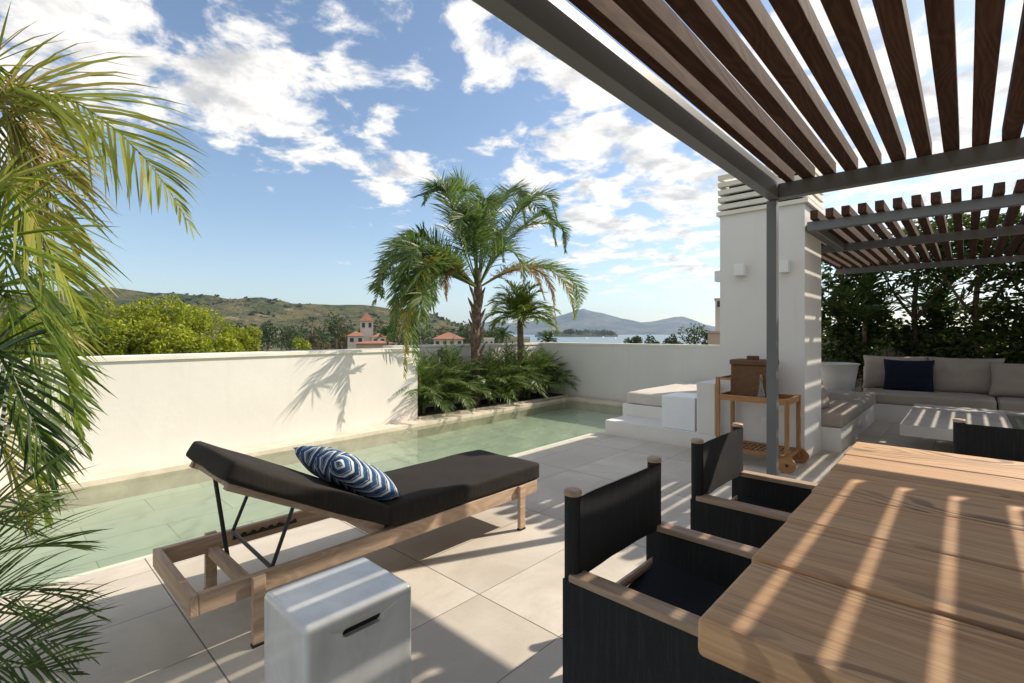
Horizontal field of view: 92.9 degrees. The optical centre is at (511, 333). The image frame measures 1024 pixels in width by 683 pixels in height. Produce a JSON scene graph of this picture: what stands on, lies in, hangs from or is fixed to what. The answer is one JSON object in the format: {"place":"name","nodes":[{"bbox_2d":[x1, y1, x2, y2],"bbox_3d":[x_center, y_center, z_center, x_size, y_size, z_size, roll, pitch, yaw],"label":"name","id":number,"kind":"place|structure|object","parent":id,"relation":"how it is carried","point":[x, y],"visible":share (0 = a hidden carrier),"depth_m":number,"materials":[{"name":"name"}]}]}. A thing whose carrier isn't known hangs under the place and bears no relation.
{"place":"outdoors","nodes":[
{"label":"outdoors","id":0,"kind":"place"},
{"bbox_2d":[0,287,529,341],"bbox_3d":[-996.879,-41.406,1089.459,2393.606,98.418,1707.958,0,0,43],"label":"hill","id":1,"kind":"structure","parent":0,"point":[296,314],"depth_m":828.72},
{"bbox_2d":[0,292,483,332],"bbox_3d":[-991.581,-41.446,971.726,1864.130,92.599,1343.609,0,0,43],"label":"hill shrubs","id":2,"kind":"object","parent":1,"relation":"on","point":[314,318],"visible":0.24,"depth_m":784.30,"materials":[{"name":"green plant"}]},
{"bbox_2d":[2,432,604,595],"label":"pool wall","id":3,"kind":"structure","parent":0,"point":[103,568],"depth_m":2.77,"materials":[{"name":"stone"}]},
{"bbox_2d":[0,408,621,593],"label":"pool floor","id":4,"kind":"structure","parent":0,"point":[143,525],"depth_m":4.19,"materials":[{"name":"stone"}]},
{"bbox_2d":[0,396,625,520],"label":"pool coping","id":5,"kind":"object","parent":4,"relation":"on","point":[108,487],"visible":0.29,"depth_m":5.89,"materials":[{"name":"stone"}]},
{"bbox_2d":[0,348,418,491],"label":"parapet wall","id":6,"kind":"structure","parent":5,"relation":"on","point":[163,408],"depth_m":5.31,"materials":[{"name":"white paint"}]},
{"bbox_2d":[418,395,568,418],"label":"planter kerb","id":7,"kind":"structure","parent":5,"relation":"on","point":[454,412],"depth_m":8.42,"materials":[{"name":"stone"}]},
{"bbox_2d":[347,331,364,348],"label":"house","id":8,"kind":"structure","parent":0,"point":[355,337],"depth_m":111.97,"materials":[{"name":"paint"}]},
{"bbox_2d":[376,323,401,344],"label":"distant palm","id":9,"kind":"object","parent":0,"point":[385,329],"visible":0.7,"depth_m":69.53,"materials":[{"name":"green plant"}]},
{"bbox_2d":[262,342,516,350],"bbox_3d":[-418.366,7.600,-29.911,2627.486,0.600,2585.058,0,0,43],"label":"ground","id":10,"kind":"structure","parent":0,"point":[275,349],"depth_m":237.28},
{"bbox_2d":[0,315,39,354],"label":"pine tree","id":11,"kind":"object","parent":10,"relation":"on","point":[1,320],"depth_m":35.33,"materials":[{"name":"green plant"}]},
{"bbox_2d":[0,317,80,357],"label":"pine tree","id":12,"kind":"object","parent":10,"relation":"on","point":[18,331],"visible":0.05,"depth_m":32.75,"materials":[{"name":"green plant"}]},
{"bbox_2d":[14,304,96,357],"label":"pine tree","id":13,"kind":"object","parent":10,"relation":"on","point":[77,327],"visible":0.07,"depth_m":33.16,"materials":[{"name":"green plant"}]},
{"bbox_2d":[80,294,141,353],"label":"pine tree","id":14,"kind":"object","parent":10,"relation":"on","point":[108,307],"visible":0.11,"depth_m":36.95,"materials":[{"name":"green plant"}]},
{"bbox_2d":[81,317,165,355],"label":"pine tree","id":15,"kind":"object","parent":10,"relation":"on","point":[125,339],"visible":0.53,"depth_m":29.26,"materials":[{"name":"green plant"}]},
{"bbox_2d":[111,294,196,354],"bbox_3d":[-26.442,2.164,36.415,5.791,10.303,5.262,0,0,23],"label":"pine tree","id":16,"kind":"object","parent":10,"relation":"on","point":[152,312],"visible":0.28,"depth_m":35.51,"materials":[{"name":"green plant"}]},
{"bbox_2d":[147,323,220,353],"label":"pine tree","id":17,"kind":"object","parent":10,"relation":"on","point":[180,342],"visible":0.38,"depth_m":29.39,"materials":[{"name":"green plant"}]},
{"bbox_2d":[165,302,227,340],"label":"pine tree","id":18,"kind":"object","parent":10,"relation":"on","point":[219,318],"visible":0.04,"depth_m":43.14,"materials":[{"name":"green plant"}]},
{"bbox_2d":[188,308,244,351],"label":"pine tree","id":19,"kind":"object","parent":10,"relation":"on","point":[202,323],"visible":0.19,"depth_m":40.04,"materials":[{"name":"green plant"}]},
{"bbox_2d":[212,332,243,352],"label":"pine tree","id":20,"kind":"object","parent":10,"relation":"on","point":[228,344],"visible":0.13,"depth_m":32.55,"materials":[{"name":"green plant"}]},
{"bbox_2d":[213,325,261,351],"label":"pine tree","id":21,"kind":"object","parent":10,"relation":"on","point":[250,340],"visible":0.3,"depth_m":44.52,"materials":[{"name":"green plant"}]},
{"bbox_2d":[256,334,265,350],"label":"town tree","id":22,"kind":"object","parent":10,"relation":"on","point":[262,342],"visible":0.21,"depth_m":120.48,"materials":[{"name":"green plant"}]},
{"bbox_2d":[259,321,275,350],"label":"town tree","id":23,"kind":"object","parent":10,"relation":"on","point":[268,330],"visible":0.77,"depth_m":149.08,"materials":[{"name":"green plant"}]},
{"bbox_2d":[275,325,300,350],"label":"town tree","id":24,"kind":"object","parent":10,"relation":"on","point":[289,337],"visible":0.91,"depth_m":168.08,"materials":[{"name":"green plant"}]},
{"bbox_2d":[291,336,312,349],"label":"town tree","id":25,"kind":"object","parent":10,"relation":"on","point":[302,345],"visible":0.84,"depth_m":129.49,"materials":[{"name":"green plant"}]},
{"bbox_2d":[294,317,330,349],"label":"town tree","id":26,"kind":"object","parent":10,"relation":"on","point":[320,333],"visible":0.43,"depth_m":189.65,"materials":[{"name":"green plant"}]},
{"bbox_2d":[302,333,332,349],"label":"town tree","id":27,"kind":"object","parent":10,"relation":"on","point":[313,340],"visible":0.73,"depth_m":149.01,"materials":[{"name":"green plant"}]},
{"bbox_2d":[324,312,353,348],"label":"town tree","id":28,"kind":"object","parent":10,"relation":"on","point":[334,327],"visible":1,"depth_m":159.37,"materials":[{"name":"green plant"}]},
{"bbox_2d":[330,328,352,348],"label":"town tree","id":29,"kind":"object","parent":10,"relation":"on","point":[345,337],"visible":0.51,"depth_m":178.94,"materials":[{"name":"green plant"}]},
{"bbox_2d":[359,313,373,340],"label":"tower house","id":30,"kind":"structure","parent":10,"relation":"on","point":[366,320],"depth_m":120.05,"materials":[{"name":"paint"}]},
{"bbox_2d":[353,341,392,348],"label":"outbuilding","id":31,"kind":"structure","parent":10,"relation":"on","point":[371,344],"depth_m":99.95,"materials":[{"name":"tile"}]},
{"bbox_2d":[371,333,386,340],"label":"house","id":32,"kind":"structure","parent":10,"relation":"on","point":[382,338],"depth_m":118.10,"materials":[{"name":"white tile"}]},
{"bbox_2d":[251,326,510,349],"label":"town woods","id":33,"kind":"object","parent":10,"relation":"on","point":[426,334],"visible":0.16,"depth_m":223.19,"materials":[{"name":"green plant"}]},
{"bbox_2d":[375,322,396,339],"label":"town tree","id":34,"kind":"object","parent":10,"relation":"on","point":[379,325],"visible":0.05,"depth_m":209.79,"materials":[{"name":"green plant"}]},
{"bbox_2d":[381,317,410,344],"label":"town tree","id":35,"kind":"object","parent":10,"relation":"on","point":[398,339],"visible":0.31,"depth_m":169.08,"materials":[{"name":"green plant"}]},
{"bbox_2d":[403,323,431,344],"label":"town tree","id":36,"kind":"object","parent":10,"relation":"on","point":[420,338],"visible":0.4,"depth_m":200.00,"materials":[{"name":"green plant"}]},
{"bbox_2d":[429,326,450,343],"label":"town tree","id":37,"kind":"object","parent":10,"relation":"on","point":[441,329],"visible":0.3,"depth_m":228.41,"materials":[{"name":"green plant"}]},
{"bbox_2d":[456,321,471,343],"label":"town tree","id":38,"kind":"object","parent":10,"relation":"on","point":[462,329],"visible":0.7,"depth_m":189.60,"materials":[{"name":"green plant"}]},
{"bbox_2d":[483,338,493,342],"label":"villa","id":39,"kind":"object","parent":10,"relation":"on","point":[488,340],"visible":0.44,"depth_m":149.92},
{"bbox_2d":[482,325,506,342],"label":"town tree","id":40,"kind":"object","parent":10,"relation":"on","point":[494,337],"visible":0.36,"depth_m":168.51,"materials":[{"name":"green plant"}]},
{"bbox_2d":[492,325,514,342],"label":"distant palm","id":41,"kind":"object","parent":10,"relation":"on","point":[502,330],"visible":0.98,"depth_m":74.74,"materials":[{"name":"green plant"}]},
{"bbox_2d":[537,329,556,341],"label":"distant palm","id":42,"kind":"object","parent":10,"relation":"on","point":[548,337],"visible":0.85,"depth_m":69.68,"materials":[{"name":"green plant"}]},
{"bbox_2d":[623,335,642,343],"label":"town tree","id":43,"kind":"object","parent":10,"relation":"on","point":[637,339],"visible":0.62,"depth_m":128.93,"materials":[{"name":"green plant"}]},
{"bbox_2d":[644,334,660,343],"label":"town tree","id":44,"kind":"object","parent":10,"relation":"on","point":[650,339],"visible":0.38,"depth_m":125.03,"materials":[{"name":"green plant"}]},
{"bbox_2d":[662,333,682,343],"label":"town tree","id":45,"kind":"object","parent":10,"relation":"on","point":[672,340],"visible":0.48,"depth_m":118.97,"materials":[{"name":"green plant"}]},
{"bbox_2d":[678,323,709,343],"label":"town tree","id":46,"kind":"object","parent":10,"relation":"on","point":[694,338],"visible":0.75,"depth_m":139.06,"materials":[{"name":"green plant"}]},
{"bbox_2d":[701,331,707,344],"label":"town tree","id":47,"kind":"object","parent":10,"relation":"on","point":[705,338],"visible":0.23,"depth_m":109.99,"materials":[{"name":"green plant"}]},
{"bbox_2d":[706,331,719,344],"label":"apartment building","id":48,"kind":"structure","parent":10,"relation":"on","point":[713,337],"depth_m":60.45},
{"bbox_2d":[714,298,719,330],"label":"apartment building","id":49,"kind":"structure","parent":10,"relation":"on","point":[717,314],"depth_m":75.46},
{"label":"terrace base","id":50,"kind":"structure","parent":10,"relation":"on","visible":0},
{"bbox_2d":[360,343,540,406],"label":"planter wall","id":51,"kind":"structure","parent":50,"relation":"on","point":[464,354],"depth_m":9.09,"materials":[{"name":"white paint"}]},
{"bbox_2d":[532,342,719,401],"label":"end wall","id":52,"kind":"structure","parent":50,"relation":"on","point":[612,371],"depth_m":9.25,"materials":[{"name":"paint"}]},
{"bbox_2d":[432,332,464,343],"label":"house","id":53,"kind":"structure","parent":0,"point":[447,337],"depth_m":105.09,"materials":[{"name":"tile"}]},
{"bbox_2d":[0,421,952,682],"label":"terrace floor","id":54,"kind":"structure","parent":0,"point":[486,596],"depth_m":2.50,"materials":[{"name":"tile"}]},
{"bbox_2d":[0,431,126,682],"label":"potted palm","id":55,"kind":"object","parent":54,"relation":"on","point":[33,661],"visible":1,"depth_m":1.54,"materials":[{"name":"green plant"}]},
{"bbox_2d":[0,3,213,540],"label":"areca palm","id":56,"kind":"object","parent":54,"relation":"on","point":[23,177],"visible":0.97,"depth_m":1.95,"materials":[{"name":"green plant"}]},
{"bbox_2d":[264,557,410,682],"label":"ceramic stool","id":57,"kind":"object","parent":54,"relation":"on","point":[349,622],"visible":1,"depth_m":1.55,"materials":[{"name":"ceramic"}]},
{"bbox_2d":[153,441,538,648],"bbox_3d":[-0.745,0.912,2.850,0.676,0.777,2.108,0,0,43],"label":"sun lounger","id":58,"kind":"object","parent":54,"relation":"on","point":[438,493],"visible":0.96,"depth_m":2.40,"materials":[{"name":"fabric"}]},
{"bbox_2d":[294,445,400,500],"bbox_3d":[-0.900,0.754,2.655,0.495,0.304,0.392,0,0,43],"label":"patterned pillow","id":59,"kind":"object","parent":58,"relation":"on","point":[348,471],"visible":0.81,"depth_m":2.51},
{"bbox_2d":[563,456,760,682],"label":"dining chair","id":60,"kind":"object","parent":54,"relation":"on","point":[642,627],"visible":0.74,"depth_m":1.39,"materials":[{"name":"black fabric"}]},
{"bbox_2d":[605,379,722,447],"bbox_3d":[2.668,1.123,6.868,1.482,1.155,2.790,0,0,43],"label":"daybed","id":61,"kind":"object","parent":54,"relation":"on","point":[639,421],"visible":0.38,"depth_m":5.82,"materials":[{"name":"paint"}]},
{"bbox_2d":[627,381,700,406],"bbox_3d":[2.756,0.875,7.103,1.195,0.192,2.223,0,0,43],"label":"daybed mattress","id":62,"kind":"object","parent":61,"relation":"on","point":[651,396],"visible":0.35,"depth_m":6.64,"materials":[{"name":"fabric"}]},
{"bbox_2d":[662,392,696,430],"bbox_3d":[2.096,0.926,5.873,0.405,0.382,0.445,0,0,43],"label":"side cube","id":63,"kind":"object","parent":61,"relation":"on","point":[679,410],"visible":0.74,"depth_m":5.71,"materials":[{"name":"white paint"}]},
{"bbox_2d":[472,0,1023,475],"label":"pergola","id":64,"kind":"object","parent":54,"relation":"on","point":[666,44],"visible":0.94,"depth_m":2.24,"materials":[{"name":"grey paint"}]},
{"bbox_2d":[690,422,818,547],"bbox_3d":[1.155,0.874,2.075,0.586,0.853,0.556,0,0,43],"label":"dining chair","id":65,"kind":"object","parent":54,"relation":"on","point":[757,510],"visible":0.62,"depth_m":2.09,"materials":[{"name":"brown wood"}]},
{"bbox_2d":[716,374,808,473],"bbox_3d":[2.519,0.870,4.921,0.738,0.860,0.540,0,0,43],"label":"bar cart","id":66,"kind":"object","parent":54,"relation":"on","point":[797,454],"visible":0.78,"depth_m":4.87,"materials":[{"name":"brown wood"}]},
{"bbox_2d":[730,356,765,397],"bbox_3d":[2.475,0.439,4.975,0.395,0.433,0.290,0,0,43],"label":"wicker basket","id":67,"kind":"object","parent":66,"relation":"on","point":[746,374],"visible":0.57,"depth_m":4.90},
{"bbox_2d":[757,375,764,397],"bbox_3d":[2.442,0.528,4.774,0.074,0.255,0.074,0,0,43],"label":"glass bottle","id":68,"kind":"object","parent":66,"relation":"on","point":[760,393],"visible":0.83,"depth_m":4.76,"materials":[{"name":"white"}]},
{"bbox_2d":[716,157,824,461],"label":"pillar","id":69,"kind":"structure","parent":54,"relation":"on","point":[741,215],"depth_m":5.20,"materials":[{"name":"paint"}]},
{"bbox_2d":[715,271,719,281],"bbox_3d":[2.383,-0.661,5.588,0.083,0.123,0.100,0,0,43],"label":"wall light","id":70,"kind":"object","parent":69,"relation":"attached to","point":[717,276],"visible":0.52,"depth_m":5.56,"materials":[{"name":"white plastic"}]},
{"bbox_2d":[734,263,746,276],"bbox_3d":[2.475,-0.694,5.283,0.105,0.128,0.100,0,0,43],"label":"wall light","id":71,"kind":"object","parent":69,"relation":"attached to","point":[740,269],"visible":1,"depth_m":5.25,"materials":[{"name":"white plastic"}]},
{"bbox_2d":[779,260,789,272],"bbox_3d":[2.795,-0.694,4.998,0.090,0.128,0.080,0,0,43],"label":"wall light","id":72,"kind":"object","parent":69,"relation":"attached to","point":[784,266],"visible":0.82,"depth_m":4.97,"materials":[{"name":"white plastic"}]},
{"bbox_2d":[821,261,890,348],"bbox_3d":[6.281,-0.392,9.264,1.642,3.390,1.394,0,0,43],"label":"hedge tree","id":73,"kind":"object","parent":54,"relation":"on","point":[843,278],"visible":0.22,"depth_m":9.07,"materials":[{"name":"green plant"}]},
{"bbox_2d":[821,290,897,386],"bbox_3d":[6.176,0.198,9.198,1.772,2.211,1.458,0,0,43],"label":"hedge shrub","id":74,"kind":"object","parent":54,"relation":"on","point":[849,352],"visible":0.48,"depth_m":8.90,"materials":[{"name":"green plant"}]},
{"bbox_2d":[698,442,1023,682],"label":"dining table","id":75,"kind":"object","parent":54,"relation":"on","point":[874,563],"visible":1,"depth_m":1.02,"materials":[{"name":"brown wood"}]},
{"bbox_2d":[821,367,997,451],"bbox_3d":[6.350,0.935,5.508,5.040,0.770,3.980,0,0,43],"label":"corner sofa","id":76,"kind":"object","parent":54,"relation":"on","point":[834,439],"visible":0.23,"depth_m":6.26,"materials":[{"name":"paint"}]},
{"bbox_2d":[821,362,859,390],"bbox_3d":[5.318,0.756,7.978,0.630,0.562,0.630,0,0,43],"label":"plant pot","id":77,"kind":"object","parent":76,"relation":"on","point":[839,376],"visible":0.73,"depth_m":7.76,"materials":[{"name":"ceramic"}]},
{"bbox_2d":[821,399,862,427],"bbox_3d":[3.865,0.956,6.045,0.643,0.192,1.395,0,0,43],"label":"seat cushion","id":78,"kind":"object","parent":76,"relation":"on","point":[836,413],"visible":0.48,"depth_m":5.56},
{"bbox_2d":[821,381,829,408],"bbox_3d":[3.571,0.700,5.722,0.420,0.378,0.218,0,0,-38],"label":"folded pillow","id":79,"kind":"object","parent":78,"relation":"on","point":[825,402],"visible":0.34,"depth_m":5.67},
{"bbox_2d":[826,390,875,411],"bbox_3d":[4.776,0.956,7.020,0.643,0.194,1.268,0,0,43],"label":"seat cushion","id":80,"kind":"object","parent":76,"relation":"on","point":[867,399],"visible":0.48,"depth_m":6.84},
{"bbox_2d":[863,387,996,409],"bbox_3d":[6.164,0.955,7.250,1.476,0.191,0.958,0,0,43],"label":"seat cushion","id":81,"kind":"object","parent":76,"relation":"on","point":[940,398],"visible":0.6,"depth_m":6.92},
{"bbox_2d":[862,355,927,387],"bbox_3d":[6.122,0.620,7.803,0.830,0.547,0.275,0,0,43],"label":"back cushion","id":82,"kind":"object","parent":81,"relation":"on","point":[874,374],"visible":0.43,"depth_m":7.89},
{"bbox_2d":[883,359,934,391],"bbox_3d":[6.085,0.645,7.480,0.625,0.501,0.272,0,0,43],"label":"navy pillow","id":83,"kind":"object","parent":81,"relation":"on","point":[908,375],"visible":0.95,"depth_m":7.40,"materials":[{"name":"fabric"}]},
{"bbox_2d":[927,356,1004,393],"bbox_3d":[6.724,0.620,7.239,0.861,0.547,0.276,0,0,43],"label":"back cushion","id":84,"kind":"object","parent":81,"relation":"on","point":[964,375],"visible":0.69,"depth_m":7.18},
{"bbox_2d":[995,396,1023,411],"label":"seat cushion","id":85,"kind":"object","parent":76,"relation":"on","point":[1010,403],"visible":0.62,"depth_m":6.35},
{"bbox_2d":[988,362,1023,396],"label":"back cushion","id":86,"kind":"object","parent":85,"relation":"on","point":[1007,379],"visible":0.99,"depth_m":6.73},
{"bbox_2d":[807,179,1023,274],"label":"pergola","id":87,"kind":"object","parent":54,"relation":"on","point":[848,238],"visible":0.91,"depth_m":5.30,"materials":[{"name":"grey paint"}]},
{"bbox_2d":[821,331,1015,391],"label":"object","id":88,"kind":"structure","parent":54,"relation":"on","point":[890,354],"depth_m":9.39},
{"bbox_2d":[849,305,987,357],"bbox_3d":[7.195,0.367,8.645,1.756,1.872,1.305,0,0,64],"label":"hedge shrub","id":89,"kind":"object","parent":54,"relation":"on","point":[934,323],"visible":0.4,"depth_m":8.47,"materials":[{"name":"green plant"}]},
{"bbox_2d":[853,213,986,347],"bbox_3d":[7.070,-0.411,8.619,2.147,3.428,1.502,0,0,43],"label":"hedge tree","id":90,"kind":"object","parent":54,"relation":"on","point":[912,313],"visible":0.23,"depth_m":8.49,"materials":[{"name":"green plant"}]},
{"bbox_2d":[900,404,1023,440],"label":"coffee table","id":91,"kind":"object","parent":54,"relation":"on","point":[928,421],"visible":0.53,"depth_m":5.13,"materials":[{"name":"concrete"}]},
{"bbox_2d":[904,211,1023,357],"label":"hedge tree","id":92,"kind":"object","parent":54,"relation":"on","point":[963,272],"visible":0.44,"depth_m":7.75,"materials":[{"name":"green plant"}]},
{"bbox_2d":[914,288,1023,363],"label":"hedge shrub","id":93,"kind":"object","parent":54,"relation":"on","point":[1000,315],"visible":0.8,"depth_m":7.64,"materials":[{"name":"green plant"}]},
{"bbox_2d":[953,418,1023,461],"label":"dining chair","id":94,"kind":"object","parent":54,"relation":"on","point":[1001,443],"visible":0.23,"depth_m":2.48,"materials":[{"name":"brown wood"}]},
{"bbox_2d":[963,215,1023,297],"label":"hedge tree","id":95,"kind":"object","parent":54,"relation":"on","point":[1015,222],"visible":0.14,"depth_m":7.62,"materials":[{"name":"green plant"}]},
{"bbox_2d":[418,392,562,416],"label":"planter soil","id":96,"kind":"structure","parent":0,"point":[439,410],"depth_m":8.77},
{"bbox_2d":[388,346,471,414],"bbox_3d":[-1.416,0.725,7.783,1.638,1.112,1.740,0,0,43],"label":"palm","id":97,"kind":"object","parent":96,"relation":"on","point":[427,372],"visible":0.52,"depth_m":7.68,"materials":[{"name":"green plant"}]},
{"bbox_2d":[420,336,503,412],"bbox_3d":[-1.078,0.659,8.402,1.724,1.244,2.024,0,0,16],"label":"palm","id":98,"kind":"object","parent":96,"relation":"on","point":[448,360],"visible":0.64,"depth_m":8.26,"materials":[{"name":"green plant"}]},
{"bbox_2d":[360,165,590,404],"bbox_3d":[-0.515,-0.981,9.156,2.505,4.522,5.781,0,0,37],"label":"palm tree","id":99,"kind":"object","parent":96,"relation":"on","point":[420,278],"visible":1,"depth_m":8.15,"materials":[{"name":"green plant"}]},
{"bbox_2d":[449,347,535,405],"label":"palm","id":100,"kind":"object","parent":96,"relation":"on","point":[486,376],"visible":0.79,"depth_m":8.70,"materials":[{"name":"green plant"}]},
{"bbox_2d":[481,339,548,399],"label":"palm","id":101,"kind":"object","parent":96,"relation":"on","point":[510,362],"visible":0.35,"depth_m":9.22,"materials":[{"name":"green plant"}]},
{"bbox_2d":[482,278,562,397],"bbox_3d":[0.160,0.099,9.742,1.629,2.406,1.505,0,0,-12],"label":"palm","id":102,"kind":"object","parent":96,"relation":"on","point":[519,306],"visible":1,"depth_m":9.60,"materials":[{"name":"green plant"}]},
{"bbox_2d":[505,344,568,397],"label":"palm","id":103,"kind":"object","parent":96,"relation":"on","point":[533,363],"visible":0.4,"depth_m":9.55,"materials":[{"name":"green plant"}]},
{"bbox_2d":[521,347,580,394],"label":"palm","id":104,"kind":"object","parent":96,"relation":"on","point":[552,368],"visible":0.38,"depth_m":9.91,"materials":[{"name":"green plant"}]},
{"bbox_2d":[0,0,1023,330],"label":"sky","id":105,"kind":"structure","parent":0,"point":[320,123],"materials":[{"name":"blue"}]},
{"bbox_2d":[535,331,617,336],"bbox_3d":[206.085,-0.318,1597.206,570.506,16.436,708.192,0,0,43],"label":"headland","id":106,"kind":"structure","parent":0,"point":[576,334],"depth_m":1315.54,"materials":[{"name":"green plant"}]},
{"bbox_2d":[538,328,615,335],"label":"headland woods","id":107,"kind":"object","parent":106,"relation":"on","point":[603,331],"visible":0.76,"depth_m":1316.74,"materials":[{"name":"green plant"}]},
{"bbox_2d":[481,309,714,334],"bbox_3d":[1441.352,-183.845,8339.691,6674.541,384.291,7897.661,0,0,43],"label":"mountains","id":108,"kind":"structure","parent":0,"point":[590,320],"depth_m":6468.67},
{"bbox_2d":[513,335,707,344],"bbox_3d":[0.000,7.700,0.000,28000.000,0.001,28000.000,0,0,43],"label":"sea","id":109,"kind":"structure","parent":0,"point":[621,338],"depth_m":681.86,"materials":[{"name":"blue"}]},
{"bbox_2d":[821,263,945,391],"bbox_3d":[6.409,-0.044,8.822,1.986,2.689,2.141,0,0,25],"label":"tree","id":110,"kind":"object","parent":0,"point":[865,312],"visible":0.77,"depth_m":8.57,"materials":[{"name":"green plant"}]},
{"bbox_2d":[877,258,1023,322],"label":"tree","id":111,"kind":"object","parent":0,"point":[942,298],"visible":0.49,"depth_m":8.35,"materials":[{"name":"green plant"}]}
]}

